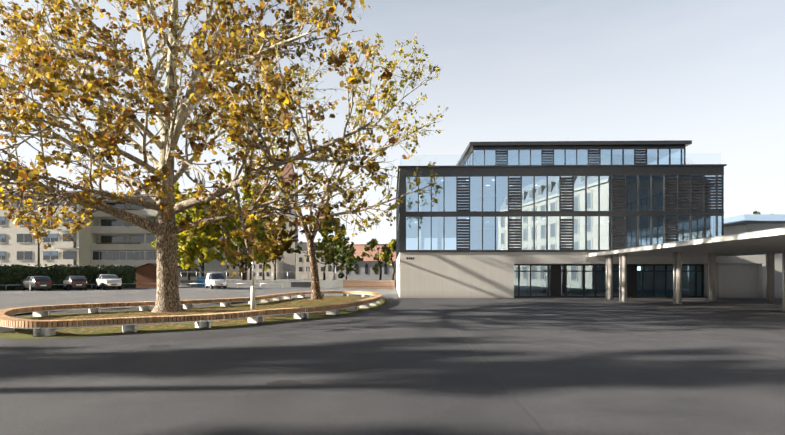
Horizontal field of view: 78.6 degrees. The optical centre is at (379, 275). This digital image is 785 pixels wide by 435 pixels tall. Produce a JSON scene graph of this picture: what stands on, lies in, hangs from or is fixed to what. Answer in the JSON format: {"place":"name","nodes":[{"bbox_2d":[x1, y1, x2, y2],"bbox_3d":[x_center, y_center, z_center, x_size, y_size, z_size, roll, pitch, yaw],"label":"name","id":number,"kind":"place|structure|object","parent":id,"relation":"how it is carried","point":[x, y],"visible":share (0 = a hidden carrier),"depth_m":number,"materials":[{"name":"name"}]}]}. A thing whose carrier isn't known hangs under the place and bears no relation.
{"place":"outdoors","nodes":[
{"label":"outdoors","id":0,"kind":"place"},
{"bbox_2d":[0,190,227,282],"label":"apartment block","id":1,"kind":"structure","parent":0,"point":[103,238],"depth_m":79.47,"materials":[{"name":"grey paint"}]},
{"bbox_2d":[0,279,397,315],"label":"parking lot","id":2,"kind":"structure","parent":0,"point":[16,298],"depth_m":42.64,"materials":[{"name":"grey asphalt"}]},
{"bbox_2d":[21,276,51,290],"bbox_3d":[-34.634,0.814,48.470,4.736,1.470,2.167,0,0,41],"label":"black estate car","id":3,"kind":"object","parent":2,"relation":"on","point":[31,283],"visible":1,"depth_m":47.04,"materials":[{"name":"black paint"}]},
{"bbox_2d":[16,194,58,266],"bbox_3d":[-40.129,-4.209,57.200,4.670,11.539,4.739,0,0,1],"label":"tree by hedge","id":4,"kind":"object","parent":2,"relation":"on","point":[42,233],"visible":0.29,"depth_m":56.95,"materials":[{"name":"yellow plant"}]},
{"bbox_2d":[0,264,136,289],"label":"hedge","id":5,"kind":"object","parent":2,"relation":"on","point":[12,276],"visible":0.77,"depth_m":52.50,"materials":[{"name":"green plant"}]},
{"bbox_2d":[62,276,87,289],"bbox_3d":[-31.989,0.804,50.410,2.126,1.490,4.266,0,0,-42],"label":"car","id":6,"kind":"object","parent":2,"relation":"on","point":[70,282],"visible":1,"depth_m":48.97,"materials":[{"name":"black paint"}]},
{"bbox_2d":[95,274,121,289],"bbox_3d":[-29.544,0.729,52.355,2.229,1.639,4.386,0,0,-43],"label":"car","id":7,"kind":"object","parent":2,"relation":"on","point":[104,281],"visible":1,"depth_m":51.26,"materials":[{"name":"grey paint"}]},
{"bbox_2d":[36,283,267,289],"bbox_3d":[-46.632,1.314,41.491,78.216,0.640,5.950,0,0,-32],"label":"parking rail","id":8,"kind":"object","parent":2,"relation":"on","point":[187,283],"visible":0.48,"depth_m":57.85,"materials":[{"name":"metal"}]},
{"bbox_2d":[136,263,179,287],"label":"garden shed","id":9,"kind":"structure","parent":2,"relation":"on","point":[146,273],"depth_m":58.83,"materials":[{"name":"brown wood"}]},
{"bbox_2d":[150,182,221,279],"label":"tree","id":10,"kind":"object","parent":2,"relation":"on","point":[189,212],"visible":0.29,"depth_m":72.07,"materials":[{"name":"green plant"}]},
{"bbox_2d":[176,195,223,276],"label":"tree","id":11,"kind":"object","parent":2,"relation":"on","point":[201,241],"visible":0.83,"depth_m":68.59,"materials":[{"name":"green plant"}]},
{"bbox_2d":[197,277,208,287],"bbox_3d":[-22.114,0.894,60.137,1.200,1.320,1.000,0,0,1],"label":"blue container","id":12,"kind":"object","parent":2,"relation":"on","point":[201,279],"visible":0.61,"depth_m":59.69,"materials":[{"name":"blue plastic"}]},
{"bbox_2d":[205,273,226,288],"bbox_3d":[-19.155,0.638,56.118,2.107,1.840,4.466,0,0,-32],"label":"white van","id":13,"kind":"object","parent":2,"relation":"on","point":[212,280],"visible":1,"depth_m":54.95,"materials":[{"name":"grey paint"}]},
{"bbox_2d":[207,168,277,279],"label":"tree","id":14,"kind":"object","parent":2,"relation":"on","point":[261,236],"visible":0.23,"depth_m":75.36,"materials":[{"name":"green plant"}]},
{"bbox_2d":[216,214,270,279],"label":"tree","id":15,"kind":"object","parent":2,"relation":"on","point":[258,256],"visible":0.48,"depth_m":70.62,"materials":[{"name":"green plant"}]},
{"bbox_2d":[236,206,273,279],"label":"tree","id":16,"kind":"object","parent":2,"relation":"on","point":[250,273],"visible":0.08,"depth_m":74.91,"materials":[{"name":"green plant"}]},
{"bbox_2d":[254,213,280,279],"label":"tree","id":17,"kind":"object","parent":2,"relation":"on","point":[265,265],"visible":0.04,"depth_m":126.35,"materials":[{"name":"green plant"}]},
{"bbox_2d":[265,211,298,279],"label":"tree","id":18,"kind":"object","parent":2,"relation":"on","point":[285,245],"visible":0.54,"depth_m":111.41,"materials":[{"name":"green plant"}]},
{"bbox_2d":[307,265,335,279],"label":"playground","id":19,"kind":"object","parent":2,"relation":"on","point":[319,265],"visible":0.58,"depth_m":69.34,"materials":[{"name":"white metal"}]},
{"bbox_2d":[292,206,355,279],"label":"tree","id":20,"kind":"object","parent":2,"relation":"on","point":[331,242],"visible":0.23,"depth_m":104.71,"materials":[{"name":"green plant"}]},
{"bbox_2d":[314,219,357,279],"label":"tree","id":21,"kind":"object","parent":2,"relation":"on","point":[322,246],"visible":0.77,"depth_m":79.24,"materials":[{"name":"green plant"}]},
{"bbox_2d":[335,244,362,279],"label":"tree","id":22,"kind":"object","parent":2,"relation":"on","point":[347,259],"visible":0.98,"depth_m":69.85,"materials":[{"name":"green plant"}]},
{"bbox_2d":[361,238,392,279],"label":"tree","id":23,"kind":"object","parent":2,"relation":"on","point":[373,243],"visible":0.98,"depth_m":75.52,"materials":[{"name":"green plant"}]},
{"bbox_2d":[380,239,395,279],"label":"tree","id":24,"kind":"object","parent":2,"relation":"on","point":[392,245],"visible":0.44,"depth_m":95.39,"materials":[{"name":"yellow plant"}]},
{"bbox_2d":[0,295,422,350],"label":"island","id":25,"kind":"structure","parent":0,"point":[389,306],"depth_m":18.66,"materials":[{"name":"green plant"}]},
{"bbox_2d":[0,291,381,336],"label":"curved bench","id":26,"kind":"object","parent":25,"relation":"on","point":[9,322],"visible":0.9,"depth_m":20.40,"materials":[{"name":"brown wood"}]},
{"bbox_2d":[15,296,367,333],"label":"fallen leaves","id":27,"kind":"object","parent":25,"relation":"on","point":[171,313],"visible":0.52,"depth_m":24.27,"materials":[{"name":"brown plant"}]},
{"bbox_2d":[0,0,410,312],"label":"plane tree","id":28,"kind":"object","parent":25,"relation":"on","point":[163,180],"visible":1,"depth_m":21.76,"materials":[{"name":"yellow plant"}]},
{"bbox_2d":[251,250,254,309],"bbox_3d":[-7.209,0.174,27.338,0.234,3.600,0.240,0,0,1],"label":"lamp post","id":29,"kind":"object","parent":25,"relation":"on","point":[252,297],"visible":0.65,"depth_m":27.28,"materials":[{"name":"white metal"}]},
{"bbox_2d":[215,32,447,299],"bbox_3d":[-4.399,-9.457,38.600,20.294,23.026,14.475,0,0,1],"label":"plane tree","id":30,"kind":"object","parent":25,"relation":"on","point":[391,99],"visible":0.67,"depth_m":37.75,"materials":[{"name":"yellow plant"}]},
{"bbox_2d":[0,294,784,434],"bbox_3d":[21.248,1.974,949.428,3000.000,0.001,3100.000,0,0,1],"label":"ground","id":31,"kind":"structure","parent":0,"point":[411,376],"depth_m":9.34,"materials":[{"name":"grey asphalt"}]},
{"bbox_2d":[181,272,394,288],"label":"back wall and fences","id":32,"kind":"structure","parent":31,"relation":"on","point":[370,284],"depth_m":62.37,"materials":[{"name":"concrete"}]},
{"bbox_2d":[227,150,395,279],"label":"church and town","id":33,"kind":"structure","parent":31,"relation":"on","point":[294,265],"depth_m":170.36,"materials":[{"name":"paint"}]},
{"bbox_2d":[147,299,784,434],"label":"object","id":34,"kind":"object","parent":31,"relation":"on","point":[283,383],"visible":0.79,"depth_m":9.60,"materials":[{"name":"grey"}]},
{"bbox_2d":[395,140,781,297],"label":"school building","id":35,"kind":"structure","parent":31,"relation":"on","point":[509,219],"depth_m":41.05,"materials":[{"name":"glass"}]},
{"bbox_2d":[588,227,784,311],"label":"canopy","id":36,"kind":"object","parent":31,"relation":"on","point":[770,243],"visible":1,"depth_m":32.44,"materials":[{"name":"concrete"}]},
{"bbox_2d":[0,0,784,249],"label":"sky","id":37,"kind":"structure","parent":0,"point":[710,74],"materials":[{"name":"white"}]},
{"bbox_2d":[724,214,784,234],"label":"building","id":38,"kind":"structure","parent":0,"point":[744,223],"depth_m":60.23,"materials":[{"name":"paint"}]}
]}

